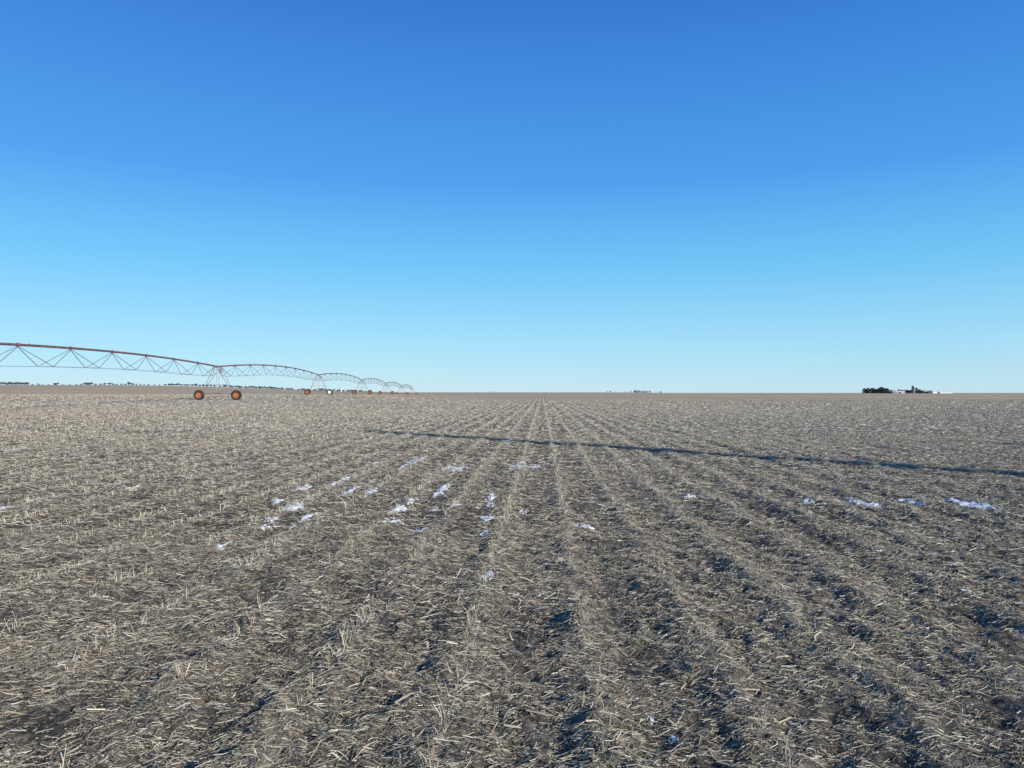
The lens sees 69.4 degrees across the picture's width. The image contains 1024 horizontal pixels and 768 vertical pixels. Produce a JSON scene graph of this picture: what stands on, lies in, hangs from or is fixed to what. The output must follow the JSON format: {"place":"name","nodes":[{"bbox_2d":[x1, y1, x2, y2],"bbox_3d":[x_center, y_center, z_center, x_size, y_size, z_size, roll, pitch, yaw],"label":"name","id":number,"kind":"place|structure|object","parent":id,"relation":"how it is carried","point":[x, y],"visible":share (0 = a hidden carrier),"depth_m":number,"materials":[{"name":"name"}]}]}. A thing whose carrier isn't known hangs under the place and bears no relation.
{"place":"outdoors","nodes":[
{"label":"outdoors","id":0,"kind":"place"},
{"bbox_2d":[0,385,1023,767],"bbox_3d":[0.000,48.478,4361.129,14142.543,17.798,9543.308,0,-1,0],"label":"ground","id":1,"kind":"structure","parent":0,"point":[24,733],"depth_m":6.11,"materials":[{"name":"beige plant"}]},
{"bbox_2d":[0,340,416,399],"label":"irrigation machine","id":2,"kind":"object","parent":1,"relation":"on","point":[200,394],"visible":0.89,"depth_m":82.67,"materials":[{"name":"metal"}]},
{"bbox_2d":[217,540,231,549],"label":"snow patch","id":3,"kind":"object","parent":1,"relation":"on","point":[219,546],"visible":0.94,"depth_m":7.90,"materials":[{"name":"white snow"}]},
{"bbox_2d":[266,517,277,522],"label":"snow patch","id":4,"kind":"object","parent":1,"relation":"on","point":[273,518],"visible":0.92,"depth_m":9.52,"materials":[{"name":"white snow"}]},
{"bbox_2d":[271,499,283,502],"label":"snow patch","id":5,"kind":"object","parent":1,"relation":"on","point":[278,500],"visible":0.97,"depth_m":11.02,"materials":[{"name":"white snow"}]},
{"bbox_2d":[277,501,303,510],"bbox_3d":[-3.148,1.771,10.612,0.299,0.067,0.802,0,-1,0],"label":"snow patch","id":6,"kind":"object","parent":1,"relation":"on","point":[295,507],"visible":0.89,"depth_m":10.56,"materials":[{"name":"white snow"}]},
{"bbox_2d":[293,484,310,489],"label":"snow patch","id":7,"kind":"object","parent":1,"relation":"on","point":[306,485],"visible":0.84,"depth_m":12.81,"materials":[{"name":"white snow"}]},
{"bbox_2d":[299,513,317,522],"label":"snow patch","id":8,"kind":"object","parent":1,"relation":"on","point":[306,516],"visible":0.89,"depth_m":9.81,"materials":[{"name":"white snow"}]},
{"bbox_2d":[330,476,349,485],"bbox_3d":[-3.197,1.796,13.682,0.222,0.073,1.542,0,-1,2],"label":"snow patch","id":9,"kind":"object","parent":1,"relation":"on","point":[345,477],"visible":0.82,"depth_m":13.82,"materials":[{"name":"white snow"}]},
{"bbox_2d":[344,485,361,492],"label":"snow patch","id":10,"kind":"object","parent":1,"relation":"on","point":[351,489],"visible":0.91,"depth_m":12.45,"materials":[{"name":"white snow"}]},
{"bbox_2d":[361,488,377,496],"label":"snow patch","id":11,"kind":"object","parent":1,"relation":"on","point":[368,491],"visible":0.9,"depth_m":11.96,"materials":[{"name":"white snow"}]},
{"bbox_2d":[385,517,403,522],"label":"snow patch","id":12,"kind":"object","parent":1,"relation":"on","point":[393,521],"visible":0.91,"depth_m":9.50,"materials":[{"name":"white snow"}]},
{"bbox_2d":[388,505,406,512],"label":"snow patch","id":13,"kind":"object","parent":1,"relation":"on","point":[398,509],"visible":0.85,"depth_m":10.34,"materials":[{"name":"white snow"}]},
{"bbox_2d":[405,498,417,504],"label":"snow patch","id":14,"kind":"object","parent":1,"relation":"on","point":[410,500],"visible":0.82,"depth_m":10.87,"materials":[{"name":"white snow"}]},
{"bbox_2d":[404,456,424,465],"bbox_3d":[-2.303,1.823,17.498,0.334,0.096,2.283,0,-1,2],"label":"snow patch","id":15,"kind":"object","parent":1,"relation":"on","point":[413,461],"visible":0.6,"depth_m":17.34,"materials":[{"name":"white snow"}]},
{"bbox_2d":[431,486,447,497],"bbox_3d":[-1.175,1.777,12.206,0.181,0.070,1.322,0,-1,2],"label":"snow patch","id":16,"kind":"object","parent":1,"relation":"on","point":[442,488],"visible":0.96,"depth_m":12.20,"materials":[{"name":"white snow"}]},
{"bbox_2d":[444,466,466,470],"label":"snow patch","id":17,"kind":"object","parent":1,"relation":"on","point":[452,469],"visible":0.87,"depth_m":15.76,"materials":[{"name":"white snow"}]},
{"bbox_2d":[480,515,492,520],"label":"snow patch","id":18,"kind":"object","parent":1,"relation":"on","point":[487,519],"visible":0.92,"depth_m":9.49,"materials":[{"name":"white snow"}]},
{"bbox_2d":[481,570,494,577],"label":"snow patch","id":19,"kind":"object","parent":1,"relation":"on","point":[487,572],"visible":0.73,"depth_m":6.55,"materials":[{"name":"white snow"}]},
{"bbox_2d":[485,493,496,500],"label":"snow patch","id":20,"kind":"object","parent":1,"relation":"on","point":[491,497],"visible":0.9,"depth_m":11.44,"materials":[{"name":"white snow"}]},
{"bbox_2d":[0,394,1023,767],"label":"crop stubble","id":21,"kind":"object","parent":1,"relation":"on","point":[878,676],"visible":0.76,"depth_m":19.14,"materials":[{"name":"beige plant"}]},
{"bbox_2d":[507,462,539,468],"bbox_3d":[0.251,1.829,16.539,0.766,0.104,1.421,0,-1,0],"label":"snow patch","id":22,"kind":"object","parent":1,"relation":"on","point":[534,466],"visible":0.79,"depth_m":16.51,"materials":[{"name":"white snow"}]},
{"bbox_2d":[578,524,594,529],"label":"snow patch","id":23,"kind":"object","parent":1,"relation":"on","point":[587,526],"visible":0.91,"depth_m":8.95,"materials":[{"name":"white snow"}]},
{"bbox_2d":[646,716,653,725],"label":"snow patch","id":24,"kind":"object","parent":1,"relation":"on","point":[651,718],"visible":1,"depth_m":3.70,"materials":[{"name":"white snow"}]},
{"bbox_2d":[668,735,678,743],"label":"snow patch","id":25,"kind":"object","parent":1,"relation":"on","point":[674,738],"visible":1,"depth_m":3.50,"materials":[{"name":"white snow"}]},
{"bbox_2d":[800,498,814,503],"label":"snow patch","id":26,"kind":"object","parent":1,"relation":"on","point":[806,502],"visible":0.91,"depth_m":11.16,"materials":[{"name":"white snow"}]},
{"bbox_2d":[843,498,880,507],"bbox_3d":[5.196,1.776,11.015,0.317,0.091,1.126,0,-1,0],"label":"snow patch","id":27,"kind":"object","parent":1,"relation":"on","point":[874,504],"visible":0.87,"depth_m":10.83,"materials":[{"name":"white snow"}]},
{"bbox_2d":[898,498,925,504],"bbox_3d":[5.998,1.771,11.137,0.240,0.095,0.674,0,-1,0],"label":"snow patch","id":28,"kind":"object","parent":1,"relation":"on","point":[913,502],"visible":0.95,"depth_m":11.00,"materials":[{"name":"white snow"}]},
{"bbox_2d":[928,390,951,392],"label":"machine shed","id":29,"kind":"structure","parent":1,"relation":"on","point":[939,391],"depth_m":980.29,"materials":[{"name":"white paint"}]},
{"bbox_2d":[945,498,996,510],"bbox_3d":[6.750,1.766,10.801,0.381,0.070,1.195,0,-1,0],"label":"snow patch","id":30,"kind":"object","parent":1,"relation":"on","point":[978,505],"visible":0.94,"depth_m":10.89,"materials":[{"name":"white snow"}]},
{"bbox_2d":[0,0,1023,392],"label":"sky","id":31,"kind":"structure","parent":0,"point":[654,196],"materials":[{"name":"blue"}]}
]}

